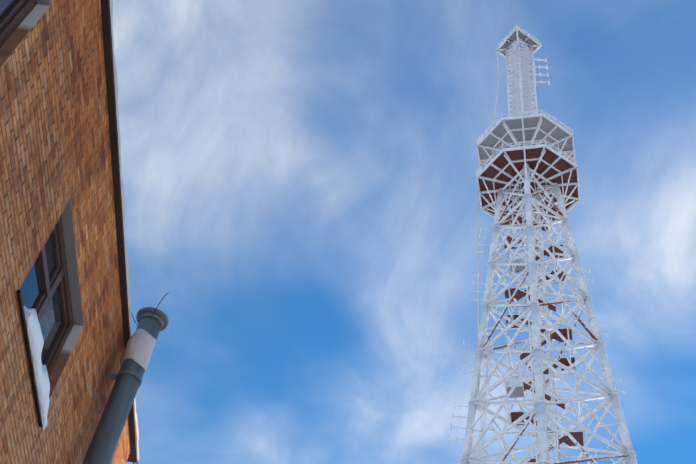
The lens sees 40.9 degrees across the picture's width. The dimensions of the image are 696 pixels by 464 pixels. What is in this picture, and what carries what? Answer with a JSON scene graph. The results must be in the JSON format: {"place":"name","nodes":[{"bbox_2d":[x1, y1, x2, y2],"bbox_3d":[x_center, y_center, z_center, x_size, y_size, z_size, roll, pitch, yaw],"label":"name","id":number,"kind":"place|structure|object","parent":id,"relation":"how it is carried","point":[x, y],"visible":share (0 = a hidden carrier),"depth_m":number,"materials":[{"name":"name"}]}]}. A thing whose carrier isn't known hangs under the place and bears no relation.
{"place":"outdoors","nodes":[
{"label":"outdoors","id":0,"kind":"place"},
{"bbox_2d":[0,0,130,463],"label":"building","id":1,"kind":"structure","parent":0,"point":[55,158],"depth_m":6.46,"materials":[{"name":"brick"}]},
{"bbox_2d":[17,289,41,428],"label":"window sills","id":2,"kind":"structure","parent":1,"relation":"attached to","point":[21,307],"depth_m":6.27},
{"bbox_2d":[24,306,49,429],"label":"sill snow","id":3,"kind":"structure","parent":2,"relation":"on","point":[36,341],"depth_m":6.39,"materials":[{"name":"white snow"}]},
{"bbox_2d":[0,0,73,376],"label":"window frames","id":4,"kind":"structure","parent":1,"relation":"in","point":[15,16],"depth_m":6.85,"materials":[{"name":"brown wood"}]},
{"bbox_2d":[0,0,63,364],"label":"window glass","id":5,"kind":"object","parent":4,"relation":"in","point":[51,322],"depth_m":6.84,"materials":[{"name":"glass"}]},
{"bbox_2d":[100,0,137,462],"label":"eave soffit","id":6,"kind":"structure","parent":1,"relation":"on","point":[108,53],"depth_m":7.72,"materials":[{"name":"brown"}]},
{"bbox_2d":[82,307,168,463],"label":"flue pipe","id":7,"kind":"object","parent":1,"relation":"attached to","point":[128,376],"visible":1,"depth_m":8.22,"materials":[{"name":"grey metal"}]},
{"bbox_2d":[121,329,156,370],"bbox_3d":[-1.970,1.136,8.770,0.252,0.437,0.259,9,-51,1],"label":"pipe band","id":8,"kind":"object","parent":7,"relation":"attached to","point":[141,343],"visible":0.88,"depth_m":8.69,"materials":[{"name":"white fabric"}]},
{"bbox_2d":[131,293,167,463],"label":"cables","id":9,"kind":"object","parent":7,"relation":"attached to","point":[137,325],"visible":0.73,"depth_m":8.95,"materials":[{"name":"black rubber"}]},
{"bbox_2d":[110,0,138,458],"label":"roof snow","id":10,"kind":"structure","parent":0,"point":[122,194],"depth_m":7.89,"materials":[{"name":"white snow"}]},
{"bbox_2d":[112,0,695,463],"label":"sky","id":11,"kind":"structure","parent":0,"point":[300,186],"materials":[{"name":"blue"}]},
{"label":"ground","id":12,"kind":"structure","parent":0,"visible":0},
{"bbox_2d":[449,25,636,463],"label":"lattice tower","id":13,"kind":"structure","parent":12,"relation":"on","point":[527,176],"depth_m":128.79,"materials":[{"name":"white metal"}]}
]}

